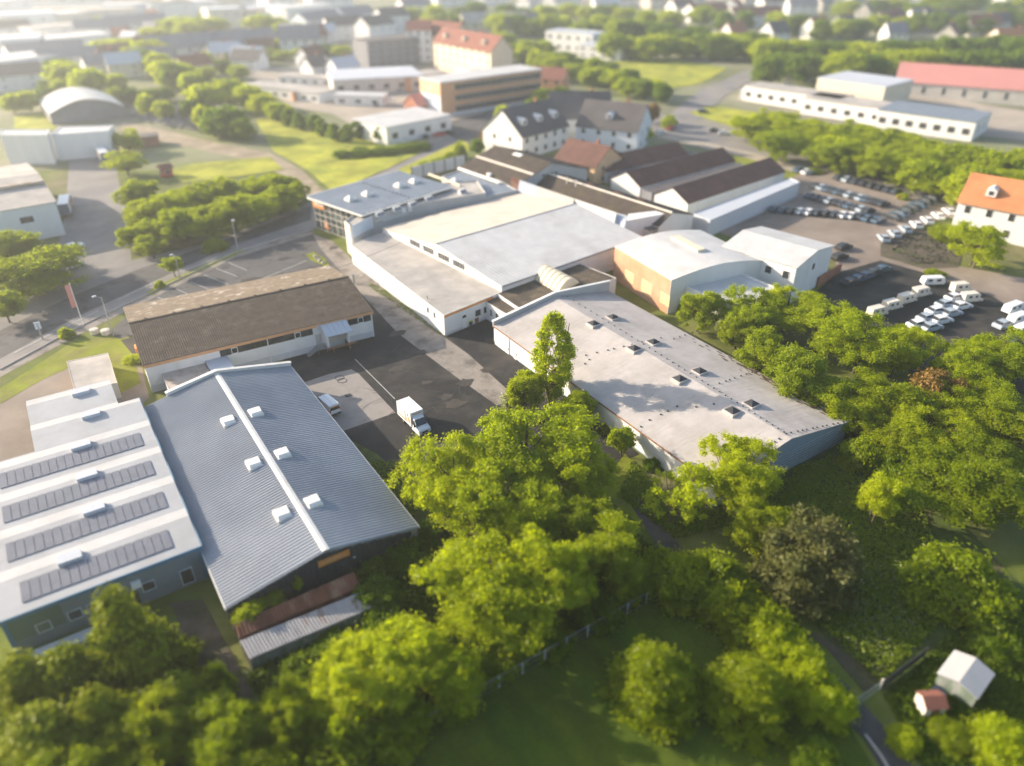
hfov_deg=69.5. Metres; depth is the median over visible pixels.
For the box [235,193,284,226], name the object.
broadleaf tree
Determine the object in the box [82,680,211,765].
broadleaf tree
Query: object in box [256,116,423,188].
lawn
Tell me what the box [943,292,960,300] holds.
parked car
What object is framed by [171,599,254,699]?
garden path
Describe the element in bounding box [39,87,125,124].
barrel hall
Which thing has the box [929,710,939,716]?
door
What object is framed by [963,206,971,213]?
window
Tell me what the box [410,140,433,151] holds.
shrub
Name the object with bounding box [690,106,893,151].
road bank
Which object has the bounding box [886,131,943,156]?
birch tree
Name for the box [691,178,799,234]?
flat wing
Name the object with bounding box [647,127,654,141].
broadleaf tree
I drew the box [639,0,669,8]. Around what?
distant house
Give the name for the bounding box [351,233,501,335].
white annex
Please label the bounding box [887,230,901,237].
parked car
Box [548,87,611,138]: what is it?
villa
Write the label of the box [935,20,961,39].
distant house
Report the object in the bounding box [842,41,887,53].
broadleaf tree
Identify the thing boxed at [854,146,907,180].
broadleaf tree
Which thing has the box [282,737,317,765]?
shrub
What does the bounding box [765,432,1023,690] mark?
meadow
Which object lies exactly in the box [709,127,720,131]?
parked car
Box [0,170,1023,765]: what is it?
terrain
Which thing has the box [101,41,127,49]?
house
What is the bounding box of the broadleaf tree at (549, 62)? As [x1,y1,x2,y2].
[538,57,563,66]
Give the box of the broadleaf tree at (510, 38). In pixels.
[495,31,519,44]
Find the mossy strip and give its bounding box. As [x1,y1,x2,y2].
[351,440,436,523]
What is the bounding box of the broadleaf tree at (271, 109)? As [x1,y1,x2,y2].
[261,101,285,119]
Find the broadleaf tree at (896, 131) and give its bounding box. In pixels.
[861,126,917,146]
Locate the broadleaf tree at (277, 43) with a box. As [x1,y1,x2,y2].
[273,39,282,49]
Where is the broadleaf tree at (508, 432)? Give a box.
[467,398,603,488]
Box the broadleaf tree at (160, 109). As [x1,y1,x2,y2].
[150,100,174,117]
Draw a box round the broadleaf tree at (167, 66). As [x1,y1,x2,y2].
[155,60,180,90]
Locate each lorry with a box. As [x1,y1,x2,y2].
[57,194,73,216]
[95,146,108,162]
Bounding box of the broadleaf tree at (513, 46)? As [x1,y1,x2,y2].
[510,43,516,58]
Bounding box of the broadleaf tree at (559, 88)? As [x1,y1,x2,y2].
[554,85,568,90]
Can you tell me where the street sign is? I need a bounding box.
[33,322,42,338]
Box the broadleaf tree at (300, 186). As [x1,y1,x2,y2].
[285,181,311,204]
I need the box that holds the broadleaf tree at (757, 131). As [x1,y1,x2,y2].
[738,117,781,141]
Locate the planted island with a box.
[305,252,329,265]
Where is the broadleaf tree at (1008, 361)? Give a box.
[949,325,1023,384]
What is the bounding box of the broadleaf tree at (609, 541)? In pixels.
[572,507,650,601]
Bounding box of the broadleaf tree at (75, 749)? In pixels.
[18,707,164,765]
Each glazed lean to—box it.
[510,177,519,192]
[517,180,536,195]
[534,186,573,202]
[574,199,615,222]
[615,213,625,227]
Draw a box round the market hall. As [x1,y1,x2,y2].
[326,66,423,92]
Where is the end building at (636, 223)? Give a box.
[626,211,663,236]
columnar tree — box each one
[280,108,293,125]
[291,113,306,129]
[306,113,319,129]
[313,118,328,135]
[327,123,340,139]
[338,123,353,141]
[349,121,362,138]
[373,127,381,139]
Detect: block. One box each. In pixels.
[344,180,485,255]
[352,34,419,67]
[405,20,432,61]
[416,19,466,60]
[419,64,541,115]
[428,167,516,200]
[432,27,513,72]
[685,274,772,328]
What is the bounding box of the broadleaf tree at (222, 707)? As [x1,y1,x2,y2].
[176,681,270,765]
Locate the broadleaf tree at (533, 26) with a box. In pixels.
[515,17,546,36]
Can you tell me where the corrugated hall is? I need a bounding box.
[144,361,419,631]
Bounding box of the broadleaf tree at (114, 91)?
[104,86,124,101]
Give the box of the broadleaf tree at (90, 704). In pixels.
[67,682,135,746]
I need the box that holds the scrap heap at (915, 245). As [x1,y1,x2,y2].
[891,233,955,263]
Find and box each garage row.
[245,80,336,103]
[277,73,328,85]
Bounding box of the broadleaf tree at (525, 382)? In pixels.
[504,367,546,412]
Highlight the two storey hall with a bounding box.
[722,226,834,302]
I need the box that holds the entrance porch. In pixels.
[486,297,514,322]
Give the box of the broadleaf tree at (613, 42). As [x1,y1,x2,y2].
[594,32,627,58]
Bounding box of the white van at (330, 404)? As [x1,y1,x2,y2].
[317,393,340,415]
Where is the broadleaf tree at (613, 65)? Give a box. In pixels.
[600,61,621,70]
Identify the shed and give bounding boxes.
[67,353,121,398]
[234,572,358,650]
[240,593,372,669]
[456,146,587,185]
[536,173,694,235]
[604,142,688,183]
[611,147,736,197]
[654,157,785,212]
[914,690,949,716]
[935,650,994,707]
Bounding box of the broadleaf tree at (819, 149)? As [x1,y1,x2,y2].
[799,139,862,173]
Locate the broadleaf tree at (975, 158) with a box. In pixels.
[945,146,1022,168]
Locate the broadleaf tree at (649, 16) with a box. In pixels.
[634,9,658,23]
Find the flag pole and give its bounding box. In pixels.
[65,283,83,325]
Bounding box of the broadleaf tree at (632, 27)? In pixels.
[618,18,642,38]
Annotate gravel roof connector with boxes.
[498,264,615,308]
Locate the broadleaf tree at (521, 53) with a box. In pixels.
[513,45,533,62]
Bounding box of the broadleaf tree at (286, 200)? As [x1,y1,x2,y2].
[260,183,303,214]
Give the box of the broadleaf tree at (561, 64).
[554,60,572,67]
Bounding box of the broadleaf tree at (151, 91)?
[135,88,162,100]
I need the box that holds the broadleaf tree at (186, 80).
[177,70,207,97]
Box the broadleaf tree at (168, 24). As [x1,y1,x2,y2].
[154,17,185,34]
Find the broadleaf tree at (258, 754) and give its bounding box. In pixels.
[201,712,295,765]
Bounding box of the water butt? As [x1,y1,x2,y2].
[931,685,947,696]
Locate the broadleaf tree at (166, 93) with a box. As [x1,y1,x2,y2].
[155,86,176,100]
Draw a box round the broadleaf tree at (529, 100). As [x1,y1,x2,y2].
[524,97,539,103]
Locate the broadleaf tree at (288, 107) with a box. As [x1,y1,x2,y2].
[279,105,295,118]
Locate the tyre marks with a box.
[362,345,480,431]
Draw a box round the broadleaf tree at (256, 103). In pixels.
[245,91,280,115]
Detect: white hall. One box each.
[352,107,450,145]
[382,193,641,291]
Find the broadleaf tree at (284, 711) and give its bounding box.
[243,671,319,758]
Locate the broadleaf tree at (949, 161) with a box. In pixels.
[919,149,962,174]
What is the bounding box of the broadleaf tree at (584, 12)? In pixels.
[574,5,597,19]
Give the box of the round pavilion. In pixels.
[739,83,750,99]
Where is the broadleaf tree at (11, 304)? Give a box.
[0,289,28,322]
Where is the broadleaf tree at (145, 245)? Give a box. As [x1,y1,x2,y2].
[131,234,169,258]
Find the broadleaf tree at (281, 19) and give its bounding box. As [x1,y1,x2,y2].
[272,16,288,22]
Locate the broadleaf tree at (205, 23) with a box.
[185,17,217,31]
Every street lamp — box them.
[92,295,113,336]
[169,254,180,279]
[231,220,239,255]
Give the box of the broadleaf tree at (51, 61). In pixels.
[41,58,78,69]
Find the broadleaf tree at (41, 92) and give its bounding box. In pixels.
[34,85,58,98]
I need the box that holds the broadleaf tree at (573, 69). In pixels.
[564,63,582,81]
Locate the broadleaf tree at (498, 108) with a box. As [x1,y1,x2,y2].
[493,105,508,116]
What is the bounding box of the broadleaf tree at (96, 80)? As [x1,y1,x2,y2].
[69,67,109,91]
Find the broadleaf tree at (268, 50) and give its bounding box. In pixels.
[265,46,278,58]
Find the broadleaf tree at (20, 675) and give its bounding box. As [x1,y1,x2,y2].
[0,645,75,736]
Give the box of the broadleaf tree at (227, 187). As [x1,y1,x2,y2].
[204,175,248,197]
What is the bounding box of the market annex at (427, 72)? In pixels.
[404,69,446,91]
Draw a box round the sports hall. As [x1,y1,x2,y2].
[816,71,913,101]
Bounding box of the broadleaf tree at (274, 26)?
[272,22,292,32]
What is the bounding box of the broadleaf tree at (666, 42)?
[647,32,679,58]
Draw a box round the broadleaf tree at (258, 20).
[238,13,283,27]
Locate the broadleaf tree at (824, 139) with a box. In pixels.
[807,134,850,165]
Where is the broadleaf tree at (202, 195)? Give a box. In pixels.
[183,179,220,210]
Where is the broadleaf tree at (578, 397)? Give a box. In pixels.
[559,389,597,419]
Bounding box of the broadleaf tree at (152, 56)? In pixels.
[141,51,171,72]
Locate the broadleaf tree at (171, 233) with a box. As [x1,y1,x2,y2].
[138,205,191,244]
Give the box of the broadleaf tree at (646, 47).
[630,35,665,60]
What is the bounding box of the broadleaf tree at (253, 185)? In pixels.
[239,173,286,196]
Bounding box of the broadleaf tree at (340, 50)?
[329,45,352,55]
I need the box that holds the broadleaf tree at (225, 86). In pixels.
[211,78,243,101]
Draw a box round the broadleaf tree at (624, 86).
[613,77,637,96]
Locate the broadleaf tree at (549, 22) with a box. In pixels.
[538,13,560,34]
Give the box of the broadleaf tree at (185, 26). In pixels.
[169,20,203,32]
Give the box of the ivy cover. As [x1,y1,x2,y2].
[246,541,484,746]
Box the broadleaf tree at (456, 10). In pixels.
[448,6,470,14]
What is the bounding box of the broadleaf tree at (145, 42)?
[129,38,158,46]
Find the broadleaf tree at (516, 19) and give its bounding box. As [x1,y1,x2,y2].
[508,13,525,36]
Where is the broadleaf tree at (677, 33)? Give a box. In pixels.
[657,28,693,38]
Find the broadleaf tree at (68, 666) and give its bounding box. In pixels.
[30,639,145,708]
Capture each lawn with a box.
[14,113,55,128]
[172,157,283,181]
[256,116,423,188]
[368,601,872,765]
[606,59,726,88]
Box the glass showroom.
[307,170,453,237]
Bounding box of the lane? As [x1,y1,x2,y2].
[632,497,909,765]
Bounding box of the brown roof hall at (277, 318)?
[123,265,373,392]
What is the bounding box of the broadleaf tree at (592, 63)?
[580,57,604,68]
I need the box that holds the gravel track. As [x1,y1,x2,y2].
[832,241,1023,310]
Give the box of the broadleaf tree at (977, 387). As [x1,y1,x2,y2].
[918,360,1023,435]
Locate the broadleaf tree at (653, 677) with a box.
[592,633,710,749]
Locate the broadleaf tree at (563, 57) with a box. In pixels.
[548,54,570,63]
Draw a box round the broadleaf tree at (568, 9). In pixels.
[556,2,579,17]
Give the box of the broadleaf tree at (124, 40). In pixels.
[105,38,133,44]
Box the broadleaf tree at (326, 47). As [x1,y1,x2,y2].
[319,44,332,55]
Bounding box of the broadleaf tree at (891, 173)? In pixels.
[881,156,923,185]
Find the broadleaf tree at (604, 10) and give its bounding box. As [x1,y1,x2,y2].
[592,4,620,19]
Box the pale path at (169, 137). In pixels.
[120,122,322,195]
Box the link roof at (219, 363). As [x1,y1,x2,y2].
[205,356,233,371]
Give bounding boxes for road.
[0,137,458,367]
[568,89,956,210]
[670,68,754,120]
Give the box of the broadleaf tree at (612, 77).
[603,69,630,90]
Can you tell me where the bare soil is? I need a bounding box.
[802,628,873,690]
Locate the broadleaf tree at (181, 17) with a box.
[171,15,188,18]
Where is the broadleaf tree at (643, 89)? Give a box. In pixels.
[632,78,653,99]
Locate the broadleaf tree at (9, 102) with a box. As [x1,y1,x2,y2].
[0,93,23,113]
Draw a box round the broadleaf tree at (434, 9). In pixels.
[423,4,447,15]
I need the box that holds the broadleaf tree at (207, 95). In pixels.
[180,82,227,108]
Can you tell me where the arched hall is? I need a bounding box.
[613,230,761,313]
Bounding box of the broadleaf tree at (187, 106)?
[177,98,199,116]
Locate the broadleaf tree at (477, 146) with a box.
[469,138,485,153]
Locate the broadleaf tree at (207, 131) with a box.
[197,115,220,136]
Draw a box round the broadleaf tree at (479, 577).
[404,521,569,662]
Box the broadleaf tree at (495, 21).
[481,11,514,33]
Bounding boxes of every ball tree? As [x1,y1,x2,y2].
[158,256,183,276]
[603,424,636,455]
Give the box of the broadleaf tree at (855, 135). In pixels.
[823,130,874,144]
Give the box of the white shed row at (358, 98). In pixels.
[333,91,387,106]
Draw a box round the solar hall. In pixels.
[0,379,208,653]
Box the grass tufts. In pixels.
[616,450,841,537]
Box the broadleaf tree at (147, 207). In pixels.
[119,198,168,227]
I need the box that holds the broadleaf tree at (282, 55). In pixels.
[270,49,293,60]
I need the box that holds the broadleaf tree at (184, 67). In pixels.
[166,60,202,86]
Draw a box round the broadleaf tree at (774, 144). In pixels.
[749,129,806,162]
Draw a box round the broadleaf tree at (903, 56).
[884,47,935,76]
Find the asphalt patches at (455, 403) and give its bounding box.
[241,246,498,408]
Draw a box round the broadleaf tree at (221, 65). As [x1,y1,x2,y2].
[212,58,233,72]
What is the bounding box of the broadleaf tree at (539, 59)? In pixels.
[532,52,554,65]
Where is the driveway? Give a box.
[314,235,506,404]
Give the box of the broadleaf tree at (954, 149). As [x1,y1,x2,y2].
[921,142,991,167]
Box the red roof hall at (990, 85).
[896,62,1023,105]
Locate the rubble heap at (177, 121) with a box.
[126,106,226,136]
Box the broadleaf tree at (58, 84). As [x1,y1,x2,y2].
[48,78,67,89]
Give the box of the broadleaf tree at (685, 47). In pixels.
[667,37,700,57]
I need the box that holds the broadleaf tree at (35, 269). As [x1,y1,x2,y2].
[0,241,95,298]
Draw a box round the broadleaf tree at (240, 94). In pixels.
[227,84,267,109]
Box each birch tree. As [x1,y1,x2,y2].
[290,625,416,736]
[360,609,463,699]
[495,499,548,550]
[523,538,599,614]
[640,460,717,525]
[659,115,678,128]
[727,114,765,142]
[751,108,784,118]
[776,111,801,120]
[781,118,834,134]
[795,126,816,149]
[802,121,844,152]
[804,119,851,132]
[834,119,875,135]
[852,470,906,525]
[859,126,894,147]
[883,144,915,157]
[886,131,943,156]
[910,141,940,158]
[943,219,1011,268]
[993,168,1023,180]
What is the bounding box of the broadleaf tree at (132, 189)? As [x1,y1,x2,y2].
[109,177,159,208]
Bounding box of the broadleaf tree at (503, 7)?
[494,3,513,11]
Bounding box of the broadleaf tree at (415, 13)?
[405,6,423,20]
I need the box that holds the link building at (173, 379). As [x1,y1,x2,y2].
[162,363,208,389]
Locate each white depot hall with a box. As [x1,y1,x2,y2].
[0,129,57,163]
[51,125,119,160]
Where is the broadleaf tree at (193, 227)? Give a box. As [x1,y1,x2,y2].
[156,207,211,242]
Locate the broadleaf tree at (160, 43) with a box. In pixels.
[148,42,177,53]
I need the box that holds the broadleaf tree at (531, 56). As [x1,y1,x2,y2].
[526,48,544,65]
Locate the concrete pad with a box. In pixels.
[305,369,394,430]
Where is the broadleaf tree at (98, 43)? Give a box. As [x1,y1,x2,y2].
[85,38,115,46]
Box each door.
[57,204,70,214]
[100,152,108,161]
[130,590,141,604]
[315,334,321,344]
[462,317,466,328]
[495,329,508,353]
[514,349,516,359]
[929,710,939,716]
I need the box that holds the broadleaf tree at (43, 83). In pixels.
[36,80,49,86]
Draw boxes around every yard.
[0,364,148,460]
[52,158,131,280]
[121,295,638,511]
[247,67,484,142]
[599,155,798,187]
[908,97,1023,139]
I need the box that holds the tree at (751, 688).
[691,647,798,761]
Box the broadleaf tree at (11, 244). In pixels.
[0,228,41,258]
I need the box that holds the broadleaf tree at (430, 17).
[419,15,437,19]
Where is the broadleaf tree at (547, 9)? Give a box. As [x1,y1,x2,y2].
[531,4,561,16]
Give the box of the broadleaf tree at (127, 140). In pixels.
[111,126,144,150]
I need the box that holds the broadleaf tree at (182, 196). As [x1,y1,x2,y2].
[149,187,201,210]
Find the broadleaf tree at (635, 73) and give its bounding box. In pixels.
[620,68,641,78]
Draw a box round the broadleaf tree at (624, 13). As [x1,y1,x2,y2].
[610,7,638,20]
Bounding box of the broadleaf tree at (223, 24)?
[209,17,231,30]
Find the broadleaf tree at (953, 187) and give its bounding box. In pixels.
[937,167,981,206]
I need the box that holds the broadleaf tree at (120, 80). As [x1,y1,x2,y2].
[105,73,129,87]
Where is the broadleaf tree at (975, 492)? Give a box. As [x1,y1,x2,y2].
[892,439,1023,532]
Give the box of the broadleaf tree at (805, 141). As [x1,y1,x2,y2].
[760,127,817,154]
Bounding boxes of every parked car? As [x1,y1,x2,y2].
[67,242,85,247]
[432,131,445,136]
[443,129,454,134]
[655,129,665,134]
[697,109,708,112]
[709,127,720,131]
[718,130,730,135]
[767,205,779,212]
[777,206,787,213]
[785,206,795,214]
[792,166,804,172]
[794,207,804,214]
[800,168,813,174]
[802,208,813,215]
[803,192,815,199]
[809,182,820,188]
[810,193,821,200]
[811,208,821,216]
[815,184,824,189]
[816,195,827,201]
[820,209,830,216]
[821,185,831,192]
[823,197,834,204]
[826,186,836,192]
[828,210,839,217]
[829,198,839,205]
[830,252,848,260]
[831,188,842,194]
[832,174,843,180]
[834,242,852,250]
[835,200,846,207]
[836,210,847,218]
[837,189,847,195]
[839,276,860,286]
[840,176,852,182]
[841,202,852,209]
[842,191,852,197]
[845,211,855,219]
[848,192,858,198]
[848,203,859,210]
[849,178,860,184]
[851,273,868,281]
[854,194,863,201]
[854,205,866,211]
[854,212,865,220]
[857,180,868,186]
[859,195,869,201]
[859,270,876,278]
[860,206,876,213]
[860,214,874,222]
[865,182,876,188]
[865,197,874,203]
[867,267,884,277]
[870,198,880,204]
[870,216,886,224]
[873,184,884,190]
[875,199,890,206]
[875,264,892,271]
[876,234,890,242]
[881,186,892,192]
[883,213,902,220]
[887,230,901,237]
[889,188,904,194]
[889,210,908,217]
[895,207,915,214]
[898,225,912,233]
[902,204,921,211]
[905,318,927,327]
[908,201,927,207]
[909,221,922,228]
[915,198,934,204]
[915,312,935,320]
[919,321,943,331]
[920,216,933,224]
[921,195,940,201]
[924,305,943,314]
[929,314,953,323]
[931,212,944,219]
[934,298,953,307]
[939,307,963,316]
[941,207,955,214]
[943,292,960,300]
[949,300,973,309]
[991,318,1015,330]
[1006,332,1021,342]
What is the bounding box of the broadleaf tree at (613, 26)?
[603,18,626,33]
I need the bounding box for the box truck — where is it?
[396,396,430,435]
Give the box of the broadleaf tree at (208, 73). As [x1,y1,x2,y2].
[198,66,217,80]
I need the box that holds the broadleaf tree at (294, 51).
[290,47,298,57]
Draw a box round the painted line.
[355,359,394,398]
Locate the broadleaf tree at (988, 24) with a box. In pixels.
[973,18,999,34]
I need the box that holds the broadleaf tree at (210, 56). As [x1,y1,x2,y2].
[200,51,214,59]
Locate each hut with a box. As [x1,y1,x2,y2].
[123,132,159,148]
[156,163,173,177]
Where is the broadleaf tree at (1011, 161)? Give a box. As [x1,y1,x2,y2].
[971,149,1023,171]
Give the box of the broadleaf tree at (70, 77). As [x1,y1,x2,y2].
[65,68,90,86]
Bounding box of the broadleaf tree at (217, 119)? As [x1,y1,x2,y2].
[198,104,249,136]
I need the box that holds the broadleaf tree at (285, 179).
[269,172,303,186]
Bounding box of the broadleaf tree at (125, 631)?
[80,581,211,703]
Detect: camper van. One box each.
[866,304,888,316]
[881,297,902,311]
[897,291,916,304]
[911,284,931,297]
[949,281,972,292]
[960,290,982,302]
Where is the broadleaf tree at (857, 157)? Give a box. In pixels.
[823,138,887,173]
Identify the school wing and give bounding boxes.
[742,81,854,109]
[800,92,891,124]
[874,100,992,141]
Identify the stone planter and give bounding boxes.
[89,327,98,334]
[100,328,109,335]
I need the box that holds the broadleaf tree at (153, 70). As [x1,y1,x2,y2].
[144,59,172,84]
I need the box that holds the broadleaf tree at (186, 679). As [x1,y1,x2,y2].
[153,668,240,765]
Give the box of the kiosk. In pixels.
[290,91,297,100]
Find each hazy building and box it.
[0,0,35,11]
[0,10,55,24]
[0,18,32,33]
[0,31,51,35]
[0,34,40,53]
[0,51,60,66]
[0,60,46,92]
[1,39,61,53]
[2,10,88,22]
[16,22,74,34]
[31,5,100,10]
[33,45,97,66]
[34,0,54,6]
[34,39,83,48]
[40,31,112,44]
[53,0,111,6]
[69,6,137,17]
[71,17,130,32]
[102,0,195,17]
[103,12,166,32]
[112,0,152,1]
[142,0,219,18]
[200,6,244,29]
[219,0,240,5]
[237,3,289,12]
[240,0,257,5]
[257,0,296,4]
[266,2,333,22]
[289,8,341,24]
[304,0,352,7]
[322,15,361,40]
[335,4,373,15]
[353,13,395,37]
[371,6,409,34]
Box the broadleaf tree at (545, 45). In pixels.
[535,39,558,52]
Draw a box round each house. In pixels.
[79,50,107,74]
[93,47,119,52]
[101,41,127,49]
[102,49,144,77]
[109,25,130,38]
[117,34,143,40]
[118,29,141,37]
[139,20,159,29]
[143,44,176,59]
[144,8,159,12]
[144,31,210,55]
[173,51,213,68]
[174,29,232,41]
[199,39,226,52]
[207,39,239,60]
[223,26,277,45]
[228,47,268,70]
[229,44,268,62]
[243,9,259,21]
[245,36,275,48]
[247,11,271,15]
[276,22,300,36]
[277,22,320,50]
[293,43,327,70]
[299,52,326,73]
[307,22,329,44]
[316,21,337,42]
[324,53,360,74]
[395,0,432,11]
[402,93,428,108]
[431,0,469,6]
[460,9,527,33]
[472,0,508,5]
[501,12,537,36]
[516,0,540,9]
[533,65,570,89]
[540,0,580,7]
[554,138,623,183]
[591,0,620,6]
[620,0,639,7]
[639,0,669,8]
[665,0,694,11]
[680,1,728,23]
[719,20,748,34]
[725,0,744,6]
[727,4,782,26]
[741,0,755,5]
[755,0,785,10]
[759,19,790,39]
[783,0,818,14]
[799,14,830,39]
[817,0,834,11]
[830,13,854,37]
[840,0,864,4]
[854,0,873,18]
[871,8,907,33]
[877,20,909,41]
[907,6,932,15]
[921,7,956,30]
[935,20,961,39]
[952,172,1023,246]
[965,12,1003,36]
[985,25,1023,37]
[991,10,1013,27]
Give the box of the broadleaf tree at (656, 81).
[651,79,662,93]
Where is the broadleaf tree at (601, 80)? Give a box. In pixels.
[597,69,613,87]
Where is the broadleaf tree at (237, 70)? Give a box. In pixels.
[226,64,249,79]
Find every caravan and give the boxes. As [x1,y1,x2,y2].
[920,275,946,285]
[1001,300,1023,313]
[1006,310,1023,323]
[1014,321,1023,329]
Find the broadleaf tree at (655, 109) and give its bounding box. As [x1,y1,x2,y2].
[649,102,661,120]
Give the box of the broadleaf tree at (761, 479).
[697,429,787,514]
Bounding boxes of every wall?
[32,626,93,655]
[411,154,465,176]
[816,263,842,286]
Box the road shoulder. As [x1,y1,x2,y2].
[657,133,953,217]
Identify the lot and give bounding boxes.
[110,234,351,338]
[718,167,945,254]
[816,260,1023,393]
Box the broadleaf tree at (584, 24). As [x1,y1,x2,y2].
[568,19,599,30]
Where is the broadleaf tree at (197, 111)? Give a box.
[190,104,209,127]
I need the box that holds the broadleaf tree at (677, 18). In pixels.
[655,9,686,25]
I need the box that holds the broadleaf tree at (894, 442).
[859,417,925,464]
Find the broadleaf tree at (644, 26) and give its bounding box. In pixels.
[639,22,660,37]
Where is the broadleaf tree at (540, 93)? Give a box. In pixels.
[529,87,553,99]
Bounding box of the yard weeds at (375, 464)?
[369,460,424,514]
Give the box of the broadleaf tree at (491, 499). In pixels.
[440,452,565,547]
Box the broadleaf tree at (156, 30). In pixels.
[138,26,170,35]
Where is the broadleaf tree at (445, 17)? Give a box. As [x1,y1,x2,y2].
[434,13,467,22]
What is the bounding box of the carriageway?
[0,206,310,357]
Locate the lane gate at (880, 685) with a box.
[856,678,884,704]
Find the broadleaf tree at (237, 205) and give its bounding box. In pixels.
[209,194,260,231]
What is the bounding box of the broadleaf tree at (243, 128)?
[225,117,257,140]
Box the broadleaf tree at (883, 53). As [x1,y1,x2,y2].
[871,48,903,71]
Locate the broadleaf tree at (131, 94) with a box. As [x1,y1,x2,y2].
[118,86,138,103]
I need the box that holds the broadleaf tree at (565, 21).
[554,15,575,28]
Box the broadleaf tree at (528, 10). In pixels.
[511,6,533,12]
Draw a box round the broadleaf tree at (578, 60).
[570,57,586,67]
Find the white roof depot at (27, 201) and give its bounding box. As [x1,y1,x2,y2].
[0,163,65,239]
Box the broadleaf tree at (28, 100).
[16,90,40,111]
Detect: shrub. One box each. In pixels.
[56,326,76,339]
[121,353,140,365]
[153,280,165,288]
[199,657,239,694]
[202,236,229,253]
[229,598,265,626]
[260,588,286,607]
[269,646,330,703]
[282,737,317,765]
[291,667,326,703]
[292,576,303,589]
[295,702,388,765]
[304,624,361,673]
[331,149,350,159]
[348,146,373,158]
[351,553,390,584]
[351,572,409,618]
[354,606,411,638]
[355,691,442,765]
[371,144,397,156]
[379,533,433,579]
[393,142,418,152]
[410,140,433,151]
[417,516,452,553]
[418,160,429,165]
[420,639,490,719]
[428,157,445,162]
[434,693,477,729]
[442,150,459,158]
[452,141,467,156]
[468,636,529,690]
[499,389,525,412]
[517,612,578,667]
[565,580,628,638]
[600,421,610,435]
[604,565,657,611]
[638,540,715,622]
[641,456,661,472]
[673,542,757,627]
[689,576,769,636]
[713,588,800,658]
[730,618,810,669]
[759,632,831,682]
[782,651,843,712]
[785,734,844,765]
[791,672,861,738]
[809,167,825,174]
[833,433,886,477]
[867,452,925,499]
[884,722,926,763]
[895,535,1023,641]
[896,193,909,200]
[921,444,973,477]
[922,267,947,276]
[923,712,976,762]
[926,223,962,242]
[959,709,1023,765]
[961,620,1023,672]
[994,595,1023,638]
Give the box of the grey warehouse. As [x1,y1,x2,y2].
[492,280,849,507]
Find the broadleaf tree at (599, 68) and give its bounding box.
[592,66,608,84]
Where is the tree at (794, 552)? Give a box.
[746,502,870,621]
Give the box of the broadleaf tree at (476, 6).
[463,1,488,11]
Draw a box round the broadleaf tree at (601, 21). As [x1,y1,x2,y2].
[590,14,611,30]
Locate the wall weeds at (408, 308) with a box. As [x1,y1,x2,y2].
[369,283,447,336]
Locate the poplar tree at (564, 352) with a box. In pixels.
[527,310,577,405]
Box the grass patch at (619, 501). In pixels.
[599,454,659,523]
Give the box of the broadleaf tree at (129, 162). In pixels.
[98,150,148,175]
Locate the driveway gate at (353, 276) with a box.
[352,272,372,283]
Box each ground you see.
[0,0,1023,169]
[243,507,658,752]
[881,229,963,268]
[883,589,1023,765]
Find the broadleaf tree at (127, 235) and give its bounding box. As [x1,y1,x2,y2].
[114,220,162,249]
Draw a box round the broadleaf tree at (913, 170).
[894,157,946,193]
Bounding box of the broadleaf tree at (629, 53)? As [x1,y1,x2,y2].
[621,35,636,58]
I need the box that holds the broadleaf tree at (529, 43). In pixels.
[516,39,537,48]
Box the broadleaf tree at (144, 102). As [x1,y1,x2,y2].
[134,93,155,114]
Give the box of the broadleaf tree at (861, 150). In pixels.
[845,141,884,172]
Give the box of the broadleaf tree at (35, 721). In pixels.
[0,692,81,765]
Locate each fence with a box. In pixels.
[369,592,647,761]
[881,647,927,688]
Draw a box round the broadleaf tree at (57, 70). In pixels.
[39,61,82,82]
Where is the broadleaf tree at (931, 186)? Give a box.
[918,168,955,197]
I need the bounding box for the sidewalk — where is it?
[0,230,312,376]
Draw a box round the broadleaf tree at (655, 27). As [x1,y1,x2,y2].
[645,21,679,35]
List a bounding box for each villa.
[481,97,569,153]
[545,28,605,52]
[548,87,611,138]
[575,99,652,151]
[578,41,628,60]
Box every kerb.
[0,229,312,369]
[865,734,887,765]
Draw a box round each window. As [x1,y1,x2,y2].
[19,215,34,223]
[34,620,52,633]
[66,607,83,620]
[86,604,95,613]
[142,579,156,591]
[179,567,195,585]
[231,347,237,353]
[294,332,300,338]
[338,85,343,90]
[358,317,363,322]
[392,132,397,138]
[409,129,414,135]
[409,238,419,248]
[423,244,433,255]
[425,125,430,131]
[438,252,449,262]
[452,258,464,270]
[475,308,480,316]
[764,265,771,273]
[781,270,789,278]
[791,98,796,103]
[804,104,810,109]
[817,106,823,111]
[830,108,836,113]
[843,110,850,115]
[857,112,864,117]
[878,117,886,122]
[891,118,899,124]
[905,120,912,126]
[918,122,926,128]
[932,124,940,130]
[946,126,955,132]
[961,128,970,134]
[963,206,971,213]
[985,209,992,217]
[1003,230,1009,237]
[1007,214,1015,221]
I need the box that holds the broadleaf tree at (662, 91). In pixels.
[653,81,674,103]
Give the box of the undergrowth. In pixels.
[482,528,662,656]
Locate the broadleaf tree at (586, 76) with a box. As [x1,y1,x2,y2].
[577,67,599,85]
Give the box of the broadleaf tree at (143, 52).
[130,47,154,69]
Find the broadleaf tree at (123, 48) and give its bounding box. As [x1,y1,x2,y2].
[119,44,143,51]
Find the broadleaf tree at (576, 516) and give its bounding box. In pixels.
[542,490,614,545]
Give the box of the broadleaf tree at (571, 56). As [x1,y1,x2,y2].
[557,51,576,60]
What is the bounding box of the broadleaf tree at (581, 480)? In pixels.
[527,431,623,502]
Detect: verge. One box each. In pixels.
[0,336,139,403]
[147,249,243,294]
[398,140,468,173]
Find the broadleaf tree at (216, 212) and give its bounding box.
[185,201,234,238]
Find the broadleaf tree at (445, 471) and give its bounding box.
[383,429,513,528]

